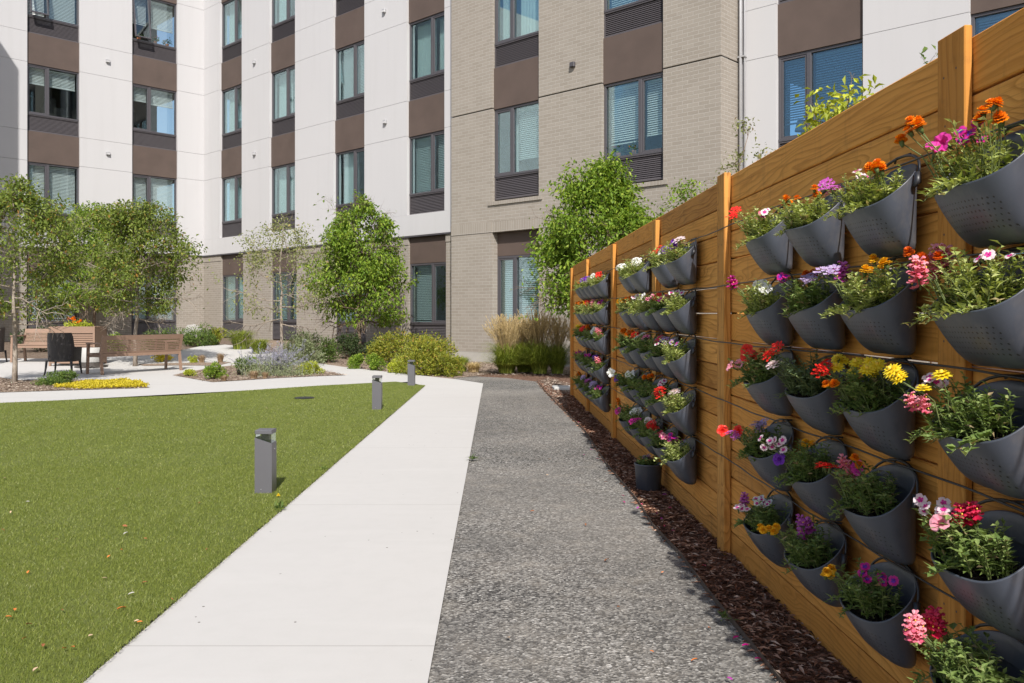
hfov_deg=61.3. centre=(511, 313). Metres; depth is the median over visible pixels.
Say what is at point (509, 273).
window
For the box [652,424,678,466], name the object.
wall planter
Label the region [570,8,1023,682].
wooden fence
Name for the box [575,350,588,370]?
wall planter
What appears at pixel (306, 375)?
bark chips
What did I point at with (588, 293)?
wall planter
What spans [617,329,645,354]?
flowering plant
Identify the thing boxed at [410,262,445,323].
window
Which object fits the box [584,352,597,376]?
wall planter
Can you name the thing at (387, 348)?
shrub
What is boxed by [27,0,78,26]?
window
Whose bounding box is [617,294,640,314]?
flowering plant
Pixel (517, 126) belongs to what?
window
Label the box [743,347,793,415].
wall planter
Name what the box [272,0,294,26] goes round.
window
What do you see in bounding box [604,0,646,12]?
window
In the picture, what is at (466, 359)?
ornamental grass
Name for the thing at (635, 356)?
wall planter
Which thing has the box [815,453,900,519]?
flowering plant
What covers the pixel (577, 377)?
flowering plant
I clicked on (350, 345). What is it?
shrub
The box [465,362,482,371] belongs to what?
ornamental grass
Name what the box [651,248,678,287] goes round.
wall planter
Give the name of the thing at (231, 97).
window
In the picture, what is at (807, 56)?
window
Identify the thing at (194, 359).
shrub
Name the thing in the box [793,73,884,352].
sapling
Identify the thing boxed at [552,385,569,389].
splash block
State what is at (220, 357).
dry grass
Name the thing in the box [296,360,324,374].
shrub
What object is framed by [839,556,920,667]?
wall planter
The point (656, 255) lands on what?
flowering plant
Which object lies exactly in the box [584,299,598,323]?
wall planter
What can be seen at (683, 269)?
wall planter
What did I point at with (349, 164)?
window
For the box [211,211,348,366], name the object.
tree
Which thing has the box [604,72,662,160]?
window
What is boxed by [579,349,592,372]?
wall planter
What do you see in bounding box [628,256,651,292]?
wall planter
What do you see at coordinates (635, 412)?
flowering plant
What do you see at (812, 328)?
wall planter
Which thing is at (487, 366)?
bark chips
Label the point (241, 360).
shrub
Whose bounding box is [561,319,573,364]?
ornamental grass
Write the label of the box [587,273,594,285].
flowering plant
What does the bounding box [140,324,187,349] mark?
shrub
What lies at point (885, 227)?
wall planter
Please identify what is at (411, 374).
bollard light
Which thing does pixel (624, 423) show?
wall planter
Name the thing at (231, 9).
window
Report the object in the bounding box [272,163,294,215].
window
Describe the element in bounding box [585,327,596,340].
flowering plant
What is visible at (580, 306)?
flowering plant
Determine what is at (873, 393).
flowering plant
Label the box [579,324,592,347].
wall planter
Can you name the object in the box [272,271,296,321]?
window
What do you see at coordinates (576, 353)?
flowering plant
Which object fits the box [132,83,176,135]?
window
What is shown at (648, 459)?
flowering plant
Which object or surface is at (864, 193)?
flowering plant
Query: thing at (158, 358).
shrub
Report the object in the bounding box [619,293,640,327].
wall planter
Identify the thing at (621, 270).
flowering plant
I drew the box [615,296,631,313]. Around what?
flowering plant
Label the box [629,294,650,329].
wall planter
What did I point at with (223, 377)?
dry grass
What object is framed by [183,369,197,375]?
shrub
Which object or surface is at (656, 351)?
flowering plant
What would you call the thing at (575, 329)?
flowering plant
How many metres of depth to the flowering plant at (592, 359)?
9.51 m
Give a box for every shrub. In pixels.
[8,323,62,352]
[30,369,79,385]
[107,331,125,350]
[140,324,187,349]
[150,354,173,361]
[180,322,218,346]
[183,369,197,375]
[187,355,198,362]
[201,361,228,378]
[209,326,227,344]
[233,355,254,371]
[276,329,326,363]
[292,330,323,358]
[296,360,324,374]
[315,336,340,362]
[332,331,365,359]
[346,353,364,368]
[362,327,416,364]
[363,338,384,355]
[364,352,386,370]
[386,355,405,372]
[393,330,458,375]
[409,334,448,351]
[436,352,465,376]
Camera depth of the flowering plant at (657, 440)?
5.80 m
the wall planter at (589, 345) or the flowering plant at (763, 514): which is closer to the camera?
the flowering plant at (763, 514)
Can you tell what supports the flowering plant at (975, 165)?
in the wall planter at (983, 212)
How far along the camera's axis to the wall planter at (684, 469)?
5.14 m
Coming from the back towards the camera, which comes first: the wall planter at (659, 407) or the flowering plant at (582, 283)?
the flowering plant at (582, 283)
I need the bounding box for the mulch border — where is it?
[264,340,573,378]
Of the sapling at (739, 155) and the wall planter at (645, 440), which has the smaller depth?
the wall planter at (645, 440)
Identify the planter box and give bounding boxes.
[48,326,106,365]
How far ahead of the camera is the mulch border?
20.39 m
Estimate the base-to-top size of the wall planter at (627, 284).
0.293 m
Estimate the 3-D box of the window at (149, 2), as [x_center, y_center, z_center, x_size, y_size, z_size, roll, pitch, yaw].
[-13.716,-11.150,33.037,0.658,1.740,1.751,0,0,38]
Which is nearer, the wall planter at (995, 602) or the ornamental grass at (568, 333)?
the wall planter at (995, 602)
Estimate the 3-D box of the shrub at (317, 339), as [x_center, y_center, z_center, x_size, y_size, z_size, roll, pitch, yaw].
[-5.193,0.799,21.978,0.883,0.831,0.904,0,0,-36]
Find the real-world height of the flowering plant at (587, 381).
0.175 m
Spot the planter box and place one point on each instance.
(82, 336)
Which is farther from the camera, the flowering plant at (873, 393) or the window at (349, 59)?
the window at (349, 59)
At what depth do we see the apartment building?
25.68 m
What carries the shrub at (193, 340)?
on the ground at (32, 353)
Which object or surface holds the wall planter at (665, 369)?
attached to the wooden fence
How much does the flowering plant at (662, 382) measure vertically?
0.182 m
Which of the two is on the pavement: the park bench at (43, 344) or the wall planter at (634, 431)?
the park bench at (43, 344)
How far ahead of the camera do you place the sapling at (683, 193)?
14.50 m
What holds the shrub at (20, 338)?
on the ground at (32, 353)
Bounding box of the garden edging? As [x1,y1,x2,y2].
[537,381,785,682]
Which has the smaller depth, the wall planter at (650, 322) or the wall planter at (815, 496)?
the wall planter at (815, 496)
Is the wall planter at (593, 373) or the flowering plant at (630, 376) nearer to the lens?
the flowering plant at (630, 376)
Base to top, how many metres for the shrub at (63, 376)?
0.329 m
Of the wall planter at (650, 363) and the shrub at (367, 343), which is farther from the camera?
the shrub at (367, 343)
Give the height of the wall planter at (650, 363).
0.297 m
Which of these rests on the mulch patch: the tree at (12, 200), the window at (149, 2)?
the tree at (12, 200)
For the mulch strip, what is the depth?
20.39 m
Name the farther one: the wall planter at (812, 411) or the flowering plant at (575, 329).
the flowering plant at (575, 329)
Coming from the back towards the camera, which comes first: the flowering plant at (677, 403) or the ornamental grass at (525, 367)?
the ornamental grass at (525, 367)
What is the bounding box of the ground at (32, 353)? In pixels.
[0,315,569,680]
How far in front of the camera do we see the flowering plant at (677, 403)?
5.22 m
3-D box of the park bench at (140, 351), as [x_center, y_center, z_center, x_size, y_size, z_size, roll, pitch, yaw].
[-8.015,0.850,18.427,0.654,0.800,1.857,0,0,35]
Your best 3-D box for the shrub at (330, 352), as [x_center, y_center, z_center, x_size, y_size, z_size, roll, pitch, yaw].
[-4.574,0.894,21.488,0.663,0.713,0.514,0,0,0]
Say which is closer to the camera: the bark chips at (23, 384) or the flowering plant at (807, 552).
the flowering plant at (807, 552)
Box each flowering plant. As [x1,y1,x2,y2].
[64,316,93,326]
[569,372,584,385]
[571,280,580,290]
[571,324,582,336]
[572,350,585,359]
[573,301,582,313]
[576,325,585,338]
[576,351,588,362]
[576,375,587,389]
[577,300,584,313]
[578,300,590,313]
[579,276,585,287]
[579,325,591,339]
[579,354,590,364]
[580,276,589,289]
[580,379,593,392]
[583,299,596,314]
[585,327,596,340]
[585,355,596,367]
[585,381,600,395]
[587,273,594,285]
[588,356,607,372]
[589,271,607,286]
[589,385,606,399]
[590,300,606,314]
[593,327,604,340]
[607,368,640,387]
[609,398,632,421]
[612,328,632,351]
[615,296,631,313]
[616,263,628,278]
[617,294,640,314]
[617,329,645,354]
[618,406,644,430]
[620,370,647,391]
[622,257,644,278]
[629,373,656,399]
[629,416,659,438]
[631,332,653,353]
[632,292,656,315]
[635,453,659,464]
[640,245,668,271]
[641,419,676,448]
[644,335,671,360]
[645,293,670,315]
[645,379,671,406]
[653,236,691,267]
[653,386,692,414]
[654,338,688,364]
[654,432,690,464]
[655,290,690,315]
[717,418,782,461]
[725,206,785,249]
[726,275,781,318]
[726,343,781,387]
[731,492,789,535]
[757,341,829,398]
[757,514,836,573]
[758,434,833,487]
[771,184,837,236]
[777,269,832,317]
[810,354,910,416]
[813,254,905,319]
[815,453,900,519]
[816,158,920,219]
[820,557,903,619]
[883,363,1021,455]
[893,240,1023,327]
[894,96,1023,201]
[901,605,1023,682]
[911,493,1021,579]
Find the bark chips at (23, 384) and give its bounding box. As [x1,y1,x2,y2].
[0,378,142,391]
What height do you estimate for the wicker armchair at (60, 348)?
0.863 m
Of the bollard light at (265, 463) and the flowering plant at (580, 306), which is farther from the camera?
the flowering plant at (580, 306)
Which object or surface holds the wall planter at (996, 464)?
attached to the wooden fence
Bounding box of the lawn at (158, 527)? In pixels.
[0,381,424,682]
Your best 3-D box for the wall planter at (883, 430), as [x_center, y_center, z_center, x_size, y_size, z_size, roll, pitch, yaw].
[1.098,0.276,2.597,0.180,0.293,0.351,0,1,-1]
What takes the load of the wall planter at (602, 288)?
attached to the wooden fence
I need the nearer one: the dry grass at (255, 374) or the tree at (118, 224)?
the dry grass at (255, 374)
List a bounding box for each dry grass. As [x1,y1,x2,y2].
[197,355,205,362]
[215,353,225,361]
[219,375,229,380]
[247,371,261,378]
[260,371,269,377]
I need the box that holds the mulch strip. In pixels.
[138,362,228,365]
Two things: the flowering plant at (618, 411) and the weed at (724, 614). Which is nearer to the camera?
the weed at (724, 614)
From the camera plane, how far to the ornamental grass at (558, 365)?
17.89 m
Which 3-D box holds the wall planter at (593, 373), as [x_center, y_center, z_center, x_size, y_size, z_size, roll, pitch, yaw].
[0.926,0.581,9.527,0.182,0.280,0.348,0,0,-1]
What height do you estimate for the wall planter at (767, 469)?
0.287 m
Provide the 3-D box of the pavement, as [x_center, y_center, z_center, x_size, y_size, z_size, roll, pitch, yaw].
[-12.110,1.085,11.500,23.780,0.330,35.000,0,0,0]
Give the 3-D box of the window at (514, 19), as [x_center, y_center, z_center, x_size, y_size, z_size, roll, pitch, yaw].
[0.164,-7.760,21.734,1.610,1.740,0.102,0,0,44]
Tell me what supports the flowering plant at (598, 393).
in the wall planter at (602, 402)
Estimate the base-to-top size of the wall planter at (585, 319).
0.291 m
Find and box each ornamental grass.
[220,329,259,348]
[247,338,273,353]
[458,356,474,370]
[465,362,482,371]
[477,314,531,372]
[509,314,538,371]
[511,308,568,373]
[542,315,569,373]
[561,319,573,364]
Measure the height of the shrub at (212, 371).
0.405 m
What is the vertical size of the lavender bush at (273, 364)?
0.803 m
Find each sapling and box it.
[651,177,705,215]
[704,117,772,189]
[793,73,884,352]
[920,44,937,362]
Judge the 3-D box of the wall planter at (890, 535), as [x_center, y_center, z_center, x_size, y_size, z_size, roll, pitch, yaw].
[1.099,0.583,2.597,0.176,0.297,0.352,0,-1,-1]
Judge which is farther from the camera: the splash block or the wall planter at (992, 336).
the splash block
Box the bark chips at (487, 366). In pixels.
[330,352,569,377]
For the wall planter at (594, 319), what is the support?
attached to the wooden fence
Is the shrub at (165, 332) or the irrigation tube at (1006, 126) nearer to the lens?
the irrigation tube at (1006, 126)
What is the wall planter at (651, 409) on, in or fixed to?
attached to the wooden fence
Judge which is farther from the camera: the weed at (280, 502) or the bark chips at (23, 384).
the bark chips at (23, 384)
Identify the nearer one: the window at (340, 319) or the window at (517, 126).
the window at (517, 126)
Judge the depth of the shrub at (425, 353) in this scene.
17.71 m
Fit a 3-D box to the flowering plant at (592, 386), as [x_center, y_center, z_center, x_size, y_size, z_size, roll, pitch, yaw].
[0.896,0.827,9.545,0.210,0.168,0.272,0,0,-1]
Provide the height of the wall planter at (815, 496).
0.288 m
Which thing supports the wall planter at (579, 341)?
attached to the wooden fence
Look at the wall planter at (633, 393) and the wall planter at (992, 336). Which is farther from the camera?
the wall planter at (633, 393)
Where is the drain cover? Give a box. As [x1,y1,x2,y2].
[295,396,313,398]
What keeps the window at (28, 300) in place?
in the apartment building
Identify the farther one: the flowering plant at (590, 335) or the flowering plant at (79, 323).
the flowering plant at (79, 323)
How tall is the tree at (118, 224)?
4.019 m
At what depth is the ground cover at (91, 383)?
14.60 m
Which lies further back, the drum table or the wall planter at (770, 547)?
the drum table
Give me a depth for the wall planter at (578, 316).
10.95 m
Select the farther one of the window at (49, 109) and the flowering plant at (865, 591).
the window at (49, 109)
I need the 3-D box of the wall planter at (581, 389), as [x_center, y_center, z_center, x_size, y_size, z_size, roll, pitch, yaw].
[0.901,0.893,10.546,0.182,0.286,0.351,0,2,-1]
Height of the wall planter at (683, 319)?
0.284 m
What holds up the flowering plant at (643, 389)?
in the wall planter at (651, 409)
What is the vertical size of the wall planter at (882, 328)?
0.300 m
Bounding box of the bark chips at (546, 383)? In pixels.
[539,377,569,408]
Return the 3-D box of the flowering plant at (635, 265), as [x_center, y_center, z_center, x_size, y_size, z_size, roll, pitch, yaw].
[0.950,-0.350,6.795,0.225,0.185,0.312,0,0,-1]
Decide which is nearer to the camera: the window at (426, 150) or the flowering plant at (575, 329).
the flowering plant at (575, 329)
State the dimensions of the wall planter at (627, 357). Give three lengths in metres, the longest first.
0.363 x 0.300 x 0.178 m
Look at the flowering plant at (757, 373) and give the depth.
3.64 m
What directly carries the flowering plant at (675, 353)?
in the wall planter at (684, 369)
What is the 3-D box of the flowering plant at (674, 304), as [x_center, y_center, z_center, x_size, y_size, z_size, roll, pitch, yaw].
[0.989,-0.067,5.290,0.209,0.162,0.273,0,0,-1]
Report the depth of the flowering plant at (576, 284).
11.05 m
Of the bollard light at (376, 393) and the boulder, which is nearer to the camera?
the bollard light at (376, 393)
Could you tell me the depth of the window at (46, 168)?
30.60 m
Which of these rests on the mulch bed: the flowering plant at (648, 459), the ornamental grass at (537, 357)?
the ornamental grass at (537, 357)
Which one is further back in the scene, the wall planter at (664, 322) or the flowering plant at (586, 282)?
the flowering plant at (586, 282)
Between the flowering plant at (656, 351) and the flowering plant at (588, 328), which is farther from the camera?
the flowering plant at (588, 328)
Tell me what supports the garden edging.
on the path
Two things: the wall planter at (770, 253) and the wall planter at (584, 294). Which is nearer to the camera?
the wall planter at (770, 253)
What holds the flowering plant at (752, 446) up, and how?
in the wall planter at (767, 469)
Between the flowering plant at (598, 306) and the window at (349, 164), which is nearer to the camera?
the flowering plant at (598, 306)
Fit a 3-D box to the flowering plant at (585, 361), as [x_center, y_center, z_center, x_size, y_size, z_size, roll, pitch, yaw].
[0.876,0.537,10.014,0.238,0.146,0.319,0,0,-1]
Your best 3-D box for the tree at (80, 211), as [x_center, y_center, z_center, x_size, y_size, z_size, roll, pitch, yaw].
[-14.300,-1.439,29.574,3.608,4.822,3.749,0,0,-41]
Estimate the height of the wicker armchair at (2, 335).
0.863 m
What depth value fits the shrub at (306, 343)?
20.87 m
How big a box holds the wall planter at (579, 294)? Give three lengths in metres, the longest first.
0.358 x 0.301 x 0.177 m
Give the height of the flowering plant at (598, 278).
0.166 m
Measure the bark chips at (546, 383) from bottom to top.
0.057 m
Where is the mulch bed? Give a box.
[479,373,858,682]
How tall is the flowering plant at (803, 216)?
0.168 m
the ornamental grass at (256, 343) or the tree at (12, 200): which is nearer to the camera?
the tree at (12, 200)
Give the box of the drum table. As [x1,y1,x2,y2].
[74,347,107,367]
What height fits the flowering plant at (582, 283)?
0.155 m
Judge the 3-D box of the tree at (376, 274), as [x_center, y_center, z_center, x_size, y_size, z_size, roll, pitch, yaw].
[-4.337,-1.096,23.831,3.584,4.636,3.312,0,0,0]
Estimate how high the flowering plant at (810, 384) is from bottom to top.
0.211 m
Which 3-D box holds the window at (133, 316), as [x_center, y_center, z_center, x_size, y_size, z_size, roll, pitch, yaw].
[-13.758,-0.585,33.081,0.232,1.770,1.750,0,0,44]
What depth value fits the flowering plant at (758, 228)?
3.59 m
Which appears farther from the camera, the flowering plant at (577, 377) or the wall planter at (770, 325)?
the flowering plant at (577, 377)
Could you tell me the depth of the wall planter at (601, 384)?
9.44 m
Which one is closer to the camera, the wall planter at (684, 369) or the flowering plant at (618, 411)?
the wall planter at (684, 369)
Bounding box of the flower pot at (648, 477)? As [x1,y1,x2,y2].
[634,461,662,490]
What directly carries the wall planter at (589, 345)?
attached to the wooden fence
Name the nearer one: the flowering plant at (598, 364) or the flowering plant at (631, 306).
the flowering plant at (631, 306)
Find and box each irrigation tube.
[583,347,1023,512]
[584,324,1023,379]
[586,372,1023,642]
[590,249,1023,301]
[603,119,1023,271]
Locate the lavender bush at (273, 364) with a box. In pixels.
[227,339,327,377]
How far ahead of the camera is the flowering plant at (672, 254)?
5.23 m
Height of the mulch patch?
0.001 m
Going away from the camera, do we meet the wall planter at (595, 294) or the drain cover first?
the wall planter at (595, 294)
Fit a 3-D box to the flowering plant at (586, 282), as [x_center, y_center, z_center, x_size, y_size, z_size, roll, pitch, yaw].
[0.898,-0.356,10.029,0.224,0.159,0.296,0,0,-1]
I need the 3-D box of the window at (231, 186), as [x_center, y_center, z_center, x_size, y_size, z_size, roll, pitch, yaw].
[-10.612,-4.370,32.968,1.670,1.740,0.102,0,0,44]
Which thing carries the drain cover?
on the lawn at (158, 527)
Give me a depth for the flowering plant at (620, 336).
7.21 m
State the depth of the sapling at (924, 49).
5.44 m
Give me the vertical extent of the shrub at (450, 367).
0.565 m
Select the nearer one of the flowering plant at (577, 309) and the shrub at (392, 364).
the flowering plant at (577, 309)
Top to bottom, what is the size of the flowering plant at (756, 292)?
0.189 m
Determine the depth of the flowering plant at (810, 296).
3.08 m
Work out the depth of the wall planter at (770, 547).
3.52 m
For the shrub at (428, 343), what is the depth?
23.30 m
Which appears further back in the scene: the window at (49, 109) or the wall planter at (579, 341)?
the window at (49, 109)
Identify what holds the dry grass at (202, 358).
on the pavement
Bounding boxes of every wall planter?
[575,287,586,299]
[575,313,585,323]
[575,324,587,346]
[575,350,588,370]
[579,286,590,299]
[579,303,591,323]
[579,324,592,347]
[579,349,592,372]
[579,376,592,398]
[583,286,596,298]
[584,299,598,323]
[584,325,597,350]
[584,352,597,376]
[588,271,603,298]
[588,325,603,351]
[588,354,603,378]
[588,381,603,406]
[589,298,603,324]
[593,270,610,297]
[593,297,609,325]
[593,326,609,354]
[594,355,610,383]
[594,383,610,411]
[618,276,639,293]
[618,366,640,401]
[618,402,639,435]
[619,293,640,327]
[619,329,639,363]
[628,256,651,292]
[628,369,650,407]
[628,408,650,446]
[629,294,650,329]
[629,331,651,368]
[639,290,664,330]
[639,330,663,371]
[639,374,663,416]
[639,417,663,455]
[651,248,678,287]
[651,378,678,422]
[652,288,678,331]
[652,332,679,377]
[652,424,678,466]
[665,435,696,484]
[666,237,696,284]
[667,333,696,384]
[667,387,696,434]
[668,287,696,334]
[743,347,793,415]
[743,488,793,567]
[745,205,792,274]
[746,272,793,345]
[746,418,793,491]
[784,519,847,606]
[785,183,846,266]
[785,355,846,435]
[786,268,846,349]
[786,435,847,520]
[839,357,919,458]
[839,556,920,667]
[840,256,919,354]
[840,458,918,564]
[841,153,921,257]
[929,245,1023,368]
[930,623,1023,682]
[931,498,1023,640]
[932,374,1023,498]
[934,122,1023,247]
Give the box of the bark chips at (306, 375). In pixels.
[177,365,346,381]
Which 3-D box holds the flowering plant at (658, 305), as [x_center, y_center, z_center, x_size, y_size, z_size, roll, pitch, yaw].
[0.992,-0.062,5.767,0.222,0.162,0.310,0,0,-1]
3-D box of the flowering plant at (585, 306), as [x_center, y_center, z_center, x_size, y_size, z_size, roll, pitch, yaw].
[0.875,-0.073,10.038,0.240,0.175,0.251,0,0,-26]
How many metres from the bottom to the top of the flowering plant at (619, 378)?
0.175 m
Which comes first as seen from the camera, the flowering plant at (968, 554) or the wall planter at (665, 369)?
the flowering plant at (968, 554)
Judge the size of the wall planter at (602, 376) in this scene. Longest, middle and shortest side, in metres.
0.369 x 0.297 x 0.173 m
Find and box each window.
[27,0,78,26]
[27,63,78,121]
[27,162,78,214]
[27,271,78,321]
[132,0,176,48]
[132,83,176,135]
[132,174,175,222]
[132,275,175,320]
[222,0,241,47]
[222,84,241,135]
[222,174,241,222]
[223,274,242,320]
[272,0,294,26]
[272,65,294,121]
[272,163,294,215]
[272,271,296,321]
[336,40,363,102]
[336,148,363,206]
[336,267,365,322]
[409,12,443,81]
[409,130,443,195]
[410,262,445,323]
[494,0,538,45]
[494,100,538,195]
[497,254,538,323]
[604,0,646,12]
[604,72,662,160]
[778,39,862,141]
[971,4,1023,36]
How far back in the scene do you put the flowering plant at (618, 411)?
7.24 m
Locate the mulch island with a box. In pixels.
[175,365,341,381]
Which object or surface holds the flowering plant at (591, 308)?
in the wall planter at (594, 319)
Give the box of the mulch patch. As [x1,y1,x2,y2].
[0,377,147,391]
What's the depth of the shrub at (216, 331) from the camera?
25.97 m
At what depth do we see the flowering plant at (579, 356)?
10.55 m
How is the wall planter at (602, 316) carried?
attached to the wooden fence
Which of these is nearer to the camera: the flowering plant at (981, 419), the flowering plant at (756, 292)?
the flowering plant at (981, 419)
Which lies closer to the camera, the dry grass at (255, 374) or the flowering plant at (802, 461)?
the flowering plant at (802, 461)
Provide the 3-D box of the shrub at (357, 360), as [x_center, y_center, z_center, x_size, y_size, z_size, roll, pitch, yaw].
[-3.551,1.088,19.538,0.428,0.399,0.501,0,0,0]
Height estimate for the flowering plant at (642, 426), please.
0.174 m
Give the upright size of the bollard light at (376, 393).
0.436 m
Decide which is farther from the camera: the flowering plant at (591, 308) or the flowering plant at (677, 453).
the flowering plant at (591, 308)
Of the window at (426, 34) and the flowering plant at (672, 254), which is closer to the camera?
the flowering plant at (672, 254)
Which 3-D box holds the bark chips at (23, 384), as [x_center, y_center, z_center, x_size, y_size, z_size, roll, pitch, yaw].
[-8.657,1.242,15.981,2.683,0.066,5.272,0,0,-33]
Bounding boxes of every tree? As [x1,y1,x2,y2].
[0,172,96,382]
[34,200,147,325]
[61,197,212,365]
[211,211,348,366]
[286,189,420,350]
[510,150,667,330]
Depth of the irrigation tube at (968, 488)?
2.73 m
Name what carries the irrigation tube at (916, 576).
attached to the wooden fence
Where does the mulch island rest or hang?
on the pavement
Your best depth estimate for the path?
4.07 m
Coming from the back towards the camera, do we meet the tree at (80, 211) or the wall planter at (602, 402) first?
the tree at (80, 211)
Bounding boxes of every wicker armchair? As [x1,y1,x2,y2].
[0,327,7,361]
[44,333,81,374]
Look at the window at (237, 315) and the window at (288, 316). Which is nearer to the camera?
the window at (288, 316)
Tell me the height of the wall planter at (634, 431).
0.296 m
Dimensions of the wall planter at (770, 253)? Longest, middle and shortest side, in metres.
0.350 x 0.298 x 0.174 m
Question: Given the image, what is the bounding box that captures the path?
[428,376,776,682]
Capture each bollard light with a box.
[255,428,276,492]
[372,375,381,409]
[408,360,414,385]
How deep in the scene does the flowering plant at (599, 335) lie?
9.02 m
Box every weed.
[274,493,287,510]
[718,610,738,620]
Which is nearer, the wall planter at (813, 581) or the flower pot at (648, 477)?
the wall planter at (813, 581)
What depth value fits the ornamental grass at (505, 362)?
18.02 m
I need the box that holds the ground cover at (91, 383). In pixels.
[54,377,149,388]
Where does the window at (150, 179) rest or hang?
in the apartment building
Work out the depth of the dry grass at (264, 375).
16.57 m
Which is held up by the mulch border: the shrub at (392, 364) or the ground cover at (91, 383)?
the shrub at (392, 364)
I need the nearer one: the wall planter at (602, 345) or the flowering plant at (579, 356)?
the wall planter at (602, 345)
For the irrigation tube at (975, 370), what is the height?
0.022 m
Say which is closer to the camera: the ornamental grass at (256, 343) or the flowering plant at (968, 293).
the flowering plant at (968, 293)
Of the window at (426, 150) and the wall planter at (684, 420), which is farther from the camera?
the window at (426, 150)
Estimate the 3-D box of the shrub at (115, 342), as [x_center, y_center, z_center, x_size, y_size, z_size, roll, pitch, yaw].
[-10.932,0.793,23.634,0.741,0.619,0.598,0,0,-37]
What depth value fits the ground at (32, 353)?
23.64 m
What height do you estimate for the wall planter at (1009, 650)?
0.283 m
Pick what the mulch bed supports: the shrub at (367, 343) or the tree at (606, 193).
the tree at (606, 193)
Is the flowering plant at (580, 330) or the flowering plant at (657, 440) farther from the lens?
the flowering plant at (580, 330)
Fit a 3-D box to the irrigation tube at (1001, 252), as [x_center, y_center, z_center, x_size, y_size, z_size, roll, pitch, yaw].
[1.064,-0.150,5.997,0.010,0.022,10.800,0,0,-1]
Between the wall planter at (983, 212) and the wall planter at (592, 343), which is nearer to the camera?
the wall planter at (983, 212)
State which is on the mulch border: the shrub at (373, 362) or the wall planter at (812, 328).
the shrub at (373, 362)
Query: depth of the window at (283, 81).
30.59 m
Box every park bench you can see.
[10,329,47,361]
[86,334,183,374]
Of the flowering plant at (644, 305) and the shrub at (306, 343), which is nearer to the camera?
the flowering plant at (644, 305)
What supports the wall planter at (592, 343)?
attached to the wooden fence
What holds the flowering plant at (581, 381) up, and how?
in the wall planter at (581, 389)
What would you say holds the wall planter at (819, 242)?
attached to the wooden fence
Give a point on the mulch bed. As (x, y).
(538, 377)
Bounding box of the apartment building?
[0,0,1023,372]
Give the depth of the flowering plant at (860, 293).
2.57 m
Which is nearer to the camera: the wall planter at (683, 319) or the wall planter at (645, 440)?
the wall planter at (683, 319)
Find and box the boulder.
[182,324,202,339]
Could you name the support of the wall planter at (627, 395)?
attached to the wooden fence
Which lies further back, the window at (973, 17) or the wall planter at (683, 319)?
the window at (973, 17)
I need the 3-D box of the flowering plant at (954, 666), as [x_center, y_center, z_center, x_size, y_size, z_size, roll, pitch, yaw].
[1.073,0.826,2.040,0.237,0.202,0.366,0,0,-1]
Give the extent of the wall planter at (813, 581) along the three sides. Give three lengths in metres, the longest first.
0.372 x 0.278 x 0.180 m
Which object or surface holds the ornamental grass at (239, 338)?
on the pavement
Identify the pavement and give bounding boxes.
[0,344,482,682]
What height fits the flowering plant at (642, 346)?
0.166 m

